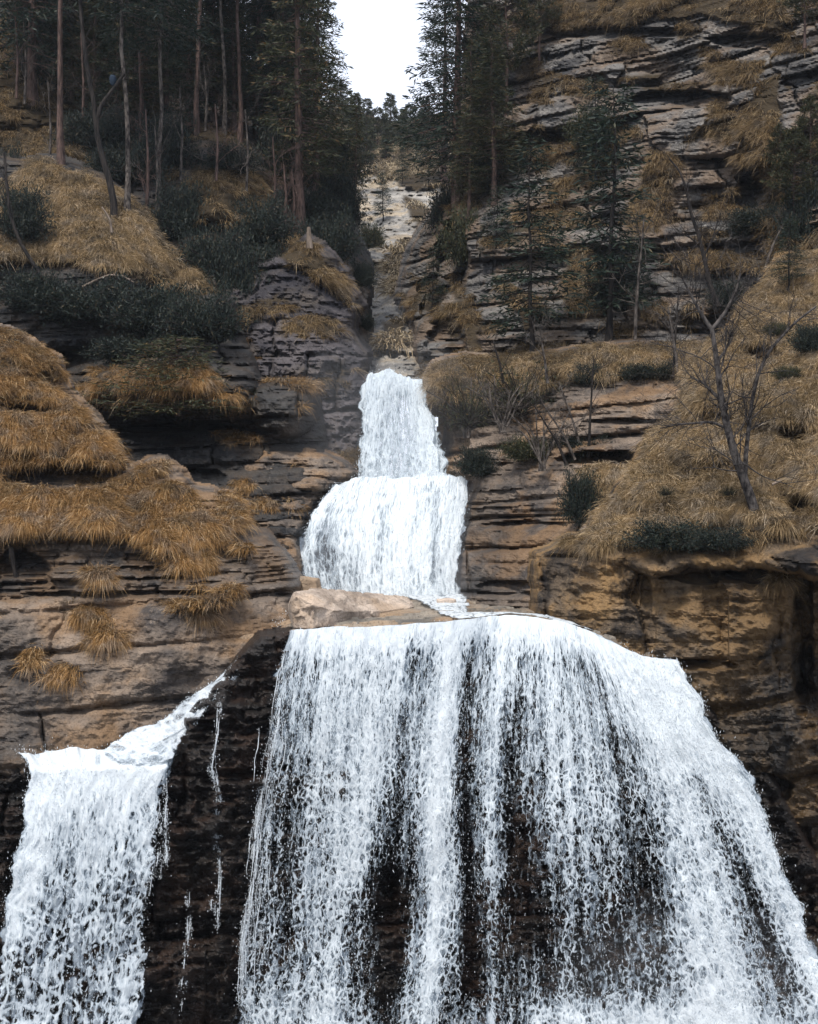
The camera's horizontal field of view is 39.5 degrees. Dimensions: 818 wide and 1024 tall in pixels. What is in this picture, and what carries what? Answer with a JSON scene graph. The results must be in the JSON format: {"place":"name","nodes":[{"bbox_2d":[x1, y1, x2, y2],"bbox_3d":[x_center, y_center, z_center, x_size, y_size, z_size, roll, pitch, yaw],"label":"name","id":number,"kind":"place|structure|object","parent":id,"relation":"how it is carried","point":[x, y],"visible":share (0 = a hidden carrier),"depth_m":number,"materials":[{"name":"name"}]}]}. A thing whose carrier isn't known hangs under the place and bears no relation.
{"place":"outdoors","nodes":[
{"label":"outdoors","id":0,"kind":"place"},
{"bbox_2d":[0,153,206,351],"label":"grassy hillside","id":1,"kind":"structure","parent":0,"point":[60,337],"depth_m":34.09,"materials":[{"name":"brown plant"}]},
{"bbox_2d":[0,174,58,246],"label":"shrub","id":2,"kind":"object","parent":1,"relation":"on","point":[29,223],"visible":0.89,"depth_m":34.28,"materials":[{"name":"green plant"}]},
{"bbox_2d":[0,260,73,315],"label":"shrub","id":3,"kind":"object","parent":1,"relation":"on","point":[21,289],"visible":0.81,"depth_m":32.65,"materials":[{"name":"green plant"}]},
{"bbox_2d":[56,0,65,165],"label":"conifer tree","id":4,"kind":"object","parent":1,"relation":"on","point":[60,153],"visible":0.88,"depth_m":38.61,"materials":[{"name":"brown wood"}]},
{"bbox_2d":[17,268,134,329],"bbox_3d":[-9.328,-6.192,33.081,4.288,2.010,2.497,0,0,0],"label":"shrub","id":5,"kind":"object","parent":1,"relation":"on","point":[79,302],"visible":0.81,"depth_m":32.62,"materials":[{"name":"green plant"}]},
{"bbox_2d":[56,0,145,217],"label":"curved tree","id":6,"kind":"object","parent":1,"relation":"on","point":[97,117],"visible":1,"depth_m":36.12,"materials":[{"name":"brown plant"}]},
{"bbox_2d":[0,155,214,296],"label":"grass","id":7,"kind":"structure","parent":1,"relation":"on","point":[60,199],"depth_m":35.60,"materials":[{"name":"plant"}]},
{"bbox_2d":[84,0,187,211],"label":"conifer tree","id":8,"kind":"object","parent":1,"relation":"on","point":[141,8],"visible":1,"depth_m":36.92,"materials":[{"name":"green plant"}]},
{"bbox_2d":[143,169,217,245],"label":"shrub","id":9,"kind":"object","parent":1,"relation":"on","point":[181,206],"visible":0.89,"depth_m":38.01,"materials":[{"name":"green plant"}]},
{"bbox_2d":[0,323,301,776],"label":"bank","id":10,"kind":"structure","parent":0,"point":[165,669],"depth_m":21.34,"materials":[{"name":"brown stone"}]},
{"bbox_2d":[0,737,175,1023],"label":"waterfall","id":11,"kind":"structure","parent":10,"relation":"on","point":[84,784],"depth_m":18.87,"materials":[{"name":"liquid"}]},
{"bbox_2d":[0,324,261,697],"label":"grass","id":12,"kind":"structure","parent":10,"relation":"on","point":[10,438],"depth_m":23.16,"materials":[{"name":"brown plant"}]},
{"bbox_2d":[0,0,373,357],"bbox_3d":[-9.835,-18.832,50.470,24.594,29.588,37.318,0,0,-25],"label":"hillside","id":13,"kind":"structure","parent":0,"point":[40,119],"depth_m":43.73,"materials":[{"name":"brown plant"}]},
{"bbox_2d":[0,0,92,107],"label":"conifer tree","id":14,"kind":"object","parent":13,"relation":"on","point":[32,18],"visible":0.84,"depth_m":44.70,"materials":[{"name":"green plant"}]},
{"bbox_2d":[38,0,105,102],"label":"spruce tree","id":15,"kind":"object","parent":13,"relation":"on","point":[72,46],"visible":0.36,"depth_m":46.66,"materials":[{"name":"green plant"}]},
{"bbox_2d":[50,0,120,115],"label":"spruce tree","id":16,"kind":"object","parent":13,"relation":"on","point":[94,56],"visible":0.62,"depth_m":45.40,"materials":[{"name":"green plant"}]},
{"bbox_2d":[43,96,144,151],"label":"shrub","id":17,"kind":"object","parent":13,"relation":"on","point":[76,132],"visible":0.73,"depth_m":42.58,"materials":[{"name":"green plant"}]},
{"bbox_2d":[75,3,156,125],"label":"spruce tree","id":18,"kind":"object","parent":13,"relation":"on","point":[116,91],"visible":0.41,"depth_m":44.85,"materials":[{"name":"green plant"}]},
{"bbox_2d":[79,133,178,188],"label":"shrub","id":19,"kind":"object","parent":13,"relation":"on","point":[116,162],"visible":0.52,"depth_m":40.45,"materials":[{"name":"green plant"}]},
{"bbox_2d":[105,1,177,132],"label":"spruce tree","id":20,"kind":"object","parent":13,"relation":"on","point":[153,77],"visible":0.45,"depth_m":44.78,"materials":[{"name":"green plant"}]},
{"bbox_2d":[122,101,206,171],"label":"shrub","id":21,"kind":"object","parent":13,"relation":"on","point":[172,150],"visible":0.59,"depth_m":41.95,"materials":[{"name":"green plant"}]},
{"bbox_2d":[98,0,231,211],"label":"conifer tree","id":22,"kind":"object","parent":13,"relation":"on","point":[196,32],"visible":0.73,"depth_m":39.36,"materials":[{"name":"green plant"}]},
{"bbox_2d":[127,0,219,129],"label":"spruce tree","id":23,"kind":"object","parent":13,"relation":"on","point":[166,98],"visible":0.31,"depth_m":45.63,"materials":[{"name":"green plant"}]},
{"bbox_2d":[155,0,230,125],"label":"spruce tree","id":24,"kind":"object","parent":13,"relation":"on","point":[190,72],"visible":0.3,"depth_m":48.14,"materials":[{"name":"green plant"}]},
{"bbox_2d":[170,0,253,124],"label":"spruce tree","id":25,"kind":"object","parent":13,"relation":"on","point":[214,13],"visible":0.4,"depth_m":49.21,"materials":[{"name":"green plant"}]},
{"bbox_2d":[172,210,274,279],"bbox_3d":[-6.187,-8.448,36.736,3.759,2.819,2.189,0,0,0],"label":"shrub","id":26,"kind":"object","parent":13,"relation":"on","point":[198,252],"visible":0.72,"depth_m":36.34,"materials":[{"name":"green plant"}]},
{"bbox_2d":[191,135,265,176],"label":"shrub","id":27,"kind":"object","parent":13,"relation":"on","point":[230,156],"visible":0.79,"depth_m":40.85,"materials":[{"name":"green plant"}]},
{"bbox_2d":[202,0,265,132],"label":"spruce tree","id":28,"kind":"object","parent":13,"relation":"on","point":[244,41],"visible":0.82,"depth_m":48.51,"materials":[{"name":"green plant"}]},
{"bbox_2d":[236,0,243,141],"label":"conifer tree","id":29,"kind":"object","parent":13,"relation":"on","point":[240,124],"visible":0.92,"depth_m":47.12,"materials":[{"name":"brown wood"}]},
{"bbox_2d":[215,183,309,251],"bbox_3d":[-5.274,-10.072,39.171,3.741,2.756,2.178,0,0,0],"label":"shrub","id":30,"kind":"object","parent":13,"relation":"on","point":[267,221],"visible":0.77,"depth_m":38.82,"materials":[{"name":"green plant"}]},
{"bbox_2d":[227,0,308,132],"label":"spruce tree","id":31,"kind":"object","parent":13,"relation":"on","point":[252,18],"visible":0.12,"depth_m":51.50,"materials":[{"name":"green plant"}]},
{"bbox_2d":[221,0,331,146],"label":"conifer tree","id":32,"kind":"object","parent":13,"relation":"on","point":[269,6],"visible":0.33,"depth_m":48.52,"materials":[{"name":"green plant"}]},
{"bbox_2d":[249,113,329,191],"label":"shrub","id":33,"kind":"object","parent":13,"relation":"on","point":[265,142],"visible":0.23,"depth_m":45.75,"materials":[{"name":"green plant"}]},
{"bbox_2d":[242,0,363,233],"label":"conifer tree","id":34,"kind":"object","parent":13,"relation":"on","point":[299,126],"visible":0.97,"depth_m":43.12,"materials":[{"name":"green plant"}]},
{"bbox_2d":[267,0,356,197],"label":"conifer tree","id":35,"kind":"object","parent":13,"relation":"on","point":[315,112],"visible":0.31,"depth_m":45.57,"materials":[{"name":"green plant"}]},
{"bbox_2d":[277,177,350,223],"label":"shrub","id":36,"kind":"object","parent":13,"relation":"on","point":[319,201],"visible":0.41,"depth_m":44.14,"materials":[{"name":"green plant"}]},
{"bbox_2d":[294,199,372,266],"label":"shrub","id":37,"kind":"object","parent":13,"relation":"on","point":[341,243],"visible":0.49,"depth_m":41.82,"materials":[{"name":"green plant"}]},
{"bbox_2d":[319,154,371,235],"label":"shrub","id":38,"kind":"object","parent":13,"relation":"on","point":[344,192],"visible":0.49,"depth_m":46.46,"materials":[{"name":"green plant"}]},
{"bbox_2d":[340,92,372,222],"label":"conifer tree","id":39,"kind":"object","parent":13,"relation":"on","point":[357,136],"visible":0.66,"depth_m":50.10,"materials":[{"name":"green plant"}]},
{"bbox_2d":[64,294,331,575],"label":"layered cliff","id":40,"kind":"structure","parent":0,"point":[198,452],"depth_m":29.82,"materials":[{"name":"brown stone"}]},
{"bbox_2d":[72,327,179,364],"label":"shrub","id":41,"kind":"object","parent":40,"relation":"on","point":[108,349],"visible":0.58,"depth_m":31.51,"materials":[{"name":"green plant"}]},
{"bbox_2d":[92,269,203,339],"bbox_3d":[-7.343,-5.903,32.209,3.412,2.072,2.081,0,0,0],"label":"shrub","id":42,"kind":"object","parent":40,"relation":"on","point":[141,310],"visible":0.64,"depth_m":32.00,"materials":[{"name":"green plant"}]},
{"bbox_2d":[73,334,264,421],"bbox_3d":[-6.057,-3.382,29.067,5.015,2.245,3.542,0,0,-23],"label":"shrub","id":43,"kind":"object","parent":40,"relation":"on","point":[176,405],"visible":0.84,"depth_m":28.57,"materials":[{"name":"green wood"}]},
{"bbox_2d":[73,303,326,575],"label":"grass","id":44,"kind":"structure","parent":40,"relation":"on","point":[187,384],"depth_m":28.74,"materials":[{"name":"brown plant"}]},
{"bbox_2d":[145,276,258,346],"bbox_3d":[-5.770,-5.531,31.551,3.229,2.219,1.880,0,0,0],"label":"shrub","id":45,"kind":"object","parent":40,"relation":"on","point":[191,318],"visible":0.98,"depth_m":31.27,"materials":[{"name":"green plant"}]},
{"bbox_2d":[243,447,358,571],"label":"tilted slab","id":46,"kind":"structure","parent":40,"relation":"on","point":[325,470],"depth_m":28.82,"materials":[{"name":"brown stone"}]},
{"bbox_2d":[205,232,372,477],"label":"massive cliff","id":47,"kind":"structure","parent":0,"point":[282,355],"depth_m":34.67,"materials":[{"name":"grey stone"}]},
{"bbox_2d":[202,232,269,306],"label":"shrub","id":48,"kind":"object","parent":47,"relation":"on","point":[239,280],"visible":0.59,"depth_m":35.95,"materials":[{"name":"green plant"}]},
{"bbox_2d":[205,240,376,471],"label":"grass","id":49,"kind":"structure","parent":47,"relation":"on","point":[332,280],"depth_m":35.09,"materials":[{"name":"brown plant"}]},
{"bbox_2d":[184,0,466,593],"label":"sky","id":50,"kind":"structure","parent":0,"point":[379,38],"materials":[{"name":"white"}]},
{"bbox_2d":[319,101,451,378],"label":"gorge head","id":51,"kind":"object","parent":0,"point":[401,362],"visible":0.1,"depth_m":70.62},
{"bbox_2d":[323,107,451,357],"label":"grass","id":52,"kind":"structure","parent":51,"relation":"on","point":[382,339],"depth_m":58.73,"materials":[{"name":"brown plant"}]},
{"bbox_2d":[396,0,463,183],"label":"conifer tree","id":53,"kind":"object","parent":51,"relation":"on","point":[429,45],"visible":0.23,"depth_m":81.38,"materials":[{"name":"green plant"}]},
{"bbox_2d":[354,364,447,481],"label":"waterfall","id":54,"kind":"structure","parent":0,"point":[384,390],"depth_m":30.59,"materials":[{"name":"liquid"}]},
{"bbox_2d":[0,626,817,1023],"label":"cliff","id":55,"kind":"structure","parent":0,"point":[210,990],"depth_m":19.61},
{"bbox_2d":[103,611,286,769],"bbox_3d":[-3.497,3.170,20.633,3.945,2.569,1.497,0,0,-43],"label":"water chute","id":56,"kind":"object","parent":55,"relation":"on","point":[149,738],"visible":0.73,"depth_m":19.81,"materials":[{"name":"liquid"}]},
{"bbox_2d":[233,718,280,1023],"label":"water thread","id":57,"kind":"object","parent":55,"relation":"attached to","point":[242,932],"visible":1,"depth_m":19.19},
{"bbox_2d":[240,599,649,656],"bbox_3d":[0.500,2.533,23.725,8.200,1.289,7.750,0,0,0],"label":"rock shelf","id":58,"kind":"object","parent":55,"relation":"on","point":[420,612],"visible":0.19,"depth_m":21.83,"materials":[{"name":"brown stone"}]},
{"bbox_2d":[288,588,413,628],"bbox_3d":[-1.039,1.848,23.029,1.307,0.777,5.185,0,0,27],"label":"boulder","id":59,"kind":"object","parent":58,"relation":"on","point":[310,608],"visible":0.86,"depth_m":21.46,"materials":[{"name":"beige stone"}]},
{"bbox_2d":[299,472,472,598],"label":"waterfall","id":60,"kind":"structure","parent":58,"relation":"on","point":[394,531],"depth_m":27.40,"materials":[{"name":"liquid"}]},
{"bbox_2d":[407,594,590,629],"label":"stream water","id":61,"kind":"structure","parent":58,"relation":"on","point":[459,613],"depth_m":23.23,"materials":[{"name":"liquid"}]},
{"bbox_2d":[235,612,817,1023],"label":"waterfall","id":62,"kind":"structure","parent":55,"relation":"on","point":[669,719],"depth_m":19.20,"materials":[{"name":"white liquid"}]},
{"bbox_2d":[421,338,693,607],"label":"rocky spur","id":63,"kind":"structure","parent":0,"point":[511,521],"depth_m":27.94,"materials":[{"name":"brown stone"}]},
{"bbox_2d":[428,370,502,435],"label":"shrub","id":64,"kind":"object","parent":63,"relation":"on","point":[467,420],"visible":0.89,"depth_m":30.06,"materials":[{"name":"brown plant"}]},
{"bbox_2d":[450,441,501,478],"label":"shrub","id":65,"kind":"object","parent":63,"relation":"on","point":[475,462],"visible":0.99,"depth_m":28.51,"materials":[{"name":"green plant"}]},
{"bbox_2d":[459,374,541,432],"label":"bare bush","id":66,"kind":"object","parent":63,"relation":"on","point":[502,428],"visible":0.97,"depth_m":29.17,"materials":[{"name":"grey plant"}]},
{"bbox_2d":[467,353,571,419],"bbox_3d":[3.001,-3.166,29.995,2.647,1.977,1.917,0,0,-27],"label":"shrub","id":67,"kind":"object","parent":63,"relation":"on","point":[524,408],"visible":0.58,"depth_m":29.81,"materials":[{"name":"brown plant"}]},
{"bbox_2d":[493,430,549,463],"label":"shrub","id":68,"kind":"object","parent":63,"relation":"on","point":[519,449],"visible":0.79,"depth_m":27.83,"materials":[{"name":"green plant"}]},
{"bbox_2d":[487,390,587,470],"bbox_3d":[3.041,-1.969,26.725,2.443,2.041,1.004,0,0,0],"label":"bare bush","id":69,"kind":"object","parent":63,"relation":"on","point":[537,450],"visible":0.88,"depth_m":26.66,"materials":[{"name":"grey plant"}]},
{"bbox_2d":[418,336,701,504],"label":"grass","id":70,"kind":"structure","parent":63,"relation":"on","point":[606,471],"depth_m":30.29,"materials":[{"name":"plant"}]},
{"bbox_2d":[553,460,603,528],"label":"shrub","id":71,"kind":"object","parent":63,"relation":"on","point":[578,499],"visible":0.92,"depth_m":24.27,"materials":[{"name":"green plant"}]},
{"bbox_2d":[553,83,669,340],"bbox_3d":[6.099,-8.896,34.194,3.545,7.784,4.291,0,0,8],"label":"young conifer","id":72,"kind":"object","parent":63,"relation":"on","point":[611,292],"visible":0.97,"depth_m":33.99,"materials":[{"name":"green plant"}]},
{"bbox_2d":[599,187,679,339],"bbox_3d":[6.277,-6.757,31.012,2.150,4.118,1.291,0,0,0],"label":"bare tree","id":73,"kind":"object","parent":63,"relation":"on","point":[636,292],"visible":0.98,"depth_m":30.98,"materials":[{"name":"grey plant"}]},
{"bbox_2d":[605,357,679,380],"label":"shrub","id":74,"kind":"object","parent":63,"relation":"on","point":[636,371],"visible":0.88,"depth_m":29.09,"materials":[{"name":"green plant"}]},
{"bbox_2d":[393,0,817,378],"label":"cliff","id":75,"kind":"structure","parent":0,"point":[666,63],"depth_m":40.09,"materials":[{"name":"grey stone"}]},
{"bbox_2d":[415,168,455,243],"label":"shrub","id":76,"kind":"object","parent":75,"relation":"on","point":[436,214],"visible":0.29,"depth_m":46.99,"materials":[{"name":"green plant"}]},
{"bbox_2d":[383,0,514,209],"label":"conifer tree","id":77,"kind":"object","parent":75,"relation":"on","point":[459,40],"visible":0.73,"depth_m":45.92,"materials":[{"name":"green plant"}]},
{"bbox_2d":[433,195,481,280],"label":"shrub","id":78,"kind":"object","parent":75,"relation":"on","point":[454,241],"visible":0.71,"depth_m":43.33,"materials":[{"name":"green plant"}]},
{"bbox_2d":[443,37,491,219],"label":"conifer tree","id":79,"kind":"object","parent":75,"relation":"on","point":[462,123],"visible":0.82,"depth_m":43.79,"materials":[{"name":"green plant"}]},
{"bbox_2d":[454,134,526,187],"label":"shrub","id":80,"kind":"object","parent":75,"relation":"on","point":[482,164],"visible":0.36,"depth_m":43.81,"materials":[{"name":"green plant"}]},
{"bbox_2d":[453,33,534,205],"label":"conifer tree","id":81,"kind":"object","parent":75,"relation":"on","point":[492,122],"visible":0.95,"depth_m":43.13,"materials":[{"name":"green plant"}]},
{"bbox_2d":[472,184,517,266],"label":"young conifer","id":82,"kind":"object","parent":75,"relation":"on","point":[492,200],"visible":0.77,"depth_m":40.86,"materials":[{"name":"green plant"}]},
{"bbox_2d":[474,0,543,116],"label":"conifer tree","id":83,"kind":"object","parent":75,"relation":"on","point":[519,41],"visible":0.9,"depth_m":44.98,"materials":[{"name":"green plant"}]},
{"bbox_2d":[474,133,588,352],"bbox_3d":[3.766,-7.912,34.176,3.676,6.669,3.037,0,0,19],"label":"young conifer","id":84,"kind":"object","parent":75,"relation":"on","point":[552,250],"visible":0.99,"depth_m":34.15,"materials":[{"name":"green plant"}]},
{"bbox_2d":[512,0,563,66],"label":"conifer tree","id":85,"kind":"object","parent":75,"relation":"on","point":[543,19],"visible":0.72,"depth_m":45.98,"materials":[{"name":"green plant"}]},
{"bbox_2d":[559,99,617,152],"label":"shrub","id":86,"kind":"object","parent":75,"relation":"on","point":[569,127],"visible":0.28,"depth_m":41.00,"materials":[{"name":"green plant"}]},
{"bbox_2d":[561,73,632,184],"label":"young conifer","id":87,"kind":"object","parent":75,"relation":"on","point":[587,121],"visible":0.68,"depth_m":40.02,"materials":[{"name":"green plant"}]},
{"bbox_2d":[393,0,817,378],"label":"grass","id":88,"kind":"structure","parent":75,"relation":"on","point":[728,71],"depth_m":38.35,"materials":[{"name":"brown plant"}]},
{"bbox_2d":[575,242,656,317],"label":"shrub","id":89,"kind":"object","parent":75,"relation":"on","point":[596,288],"visible":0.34,"depth_m":35.27,"materials":[{"name":"green plant"}]},
{"bbox_2d":[691,273,752,312],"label":"shrub","id":90,"kind":"object","parent":75,"relation":"on","point":[724,298],"visible":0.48,"depth_m":32.08,"materials":[{"name":"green plant"}]},
{"bbox_2d":[714,199,779,237],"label":"shrub","id":91,"kind":"object","parent":75,"relation":"on","point":[750,220],"visible":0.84,"depth_m":34.43,"materials":[{"name":"green plant"}]},
{"bbox_2d":[759,125,817,233],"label":"young conifer","id":92,"kind":"object","parent":75,"relation":"on","point":[783,156],"visible":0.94,"depth_m":32.75,"materials":[{"name":"green plant"}]},
{"bbox_2d":[768,169,817,250],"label":"shrub","id":93,"kind":"object","parent":75,"relation":"on","point":[805,203],"visible":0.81,"depth_m":32.77,"materials":[{"name":"green plant"}]},
{"bbox_2d":[791,94,817,182],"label":"young conifer","id":94,"kind":"object","parent":75,"relation":"on","point":[802,121],"visible":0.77,"depth_m":33.16,"materials":[{"name":"green plant"}]},
{"bbox_2d":[527,505,817,947],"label":"ochre bluff","id":95,"kind":"structure","parent":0,"point":[739,649],"depth_m":20.00,"materials":[{"name":"brown stone"}]},
{"bbox_2d":[547,504,817,610],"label":"grass","id":96,"kind":"structure","parent":95,"relation":"on","point":[802,517],"depth_m":19.82,"materials":[{"name":"brown plant"}]},
{"bbox_2d":[576,249,817,582],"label":"grassy slope","id":97,"kind":"structure","parent":0,"point":[801,559],"depth_m":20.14,"materials":[{"name":"brown plant"}]},
{"bbox_2d":[613,512,716,553],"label":"shrub","id":98,"kind":"object","parent":97,"relation":"on","point":[655,541],"visible":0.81,"depth_m":20.12,"materials":[{"name":"green plant"}]},
{"bbox_2d":[619,121,747,307],"bbox_3d":[7.303,-7.829,29.603,3.628,4.993,2.089,0,0,0],"label":"bare tree","id":99,"kind":"object","parent":97,"relation":"on","point":[703,252],"visible":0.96,"depth_m":29.66,"materials":[{"name":"grey plant"}]},
{"bbox_2d":[669,520,761,554],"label":"shrub","id":100,"kind":"object","parent":97,"relation":"on","point":[728,539],"visible":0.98,"depth_m":19.68,"materials":[{"name":"green plant"}]},
{"bbox_2d":[621,198,817,523],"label":"leaning bare tree","id":101,"kind":"object","parent":97,"relation":"on","point":[741,469],"visible":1,"depth_m":20.34,"materials":[{"name":"grey plant"}]},
{"bbox_2d":[764,217,809,290],"bbox_3d":[9.547,-6.441,28.483,1.146,1.801,0.946,0,0,-8],"label":"young conifer","id":102,"kind":"object","parent":97,"relation":"on","point":[796,251],"visible":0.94,"depth_m":28.45,"materials":[{"name":"green plant"}]},
{"bbox_2d":[784,317,817,354],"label":"shrub","id":103,"kind":"object","parent":97,"relation":"on","point":[804,338],"visible":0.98,"depth_m":24.51,"materials":[{"name":"green plant"}]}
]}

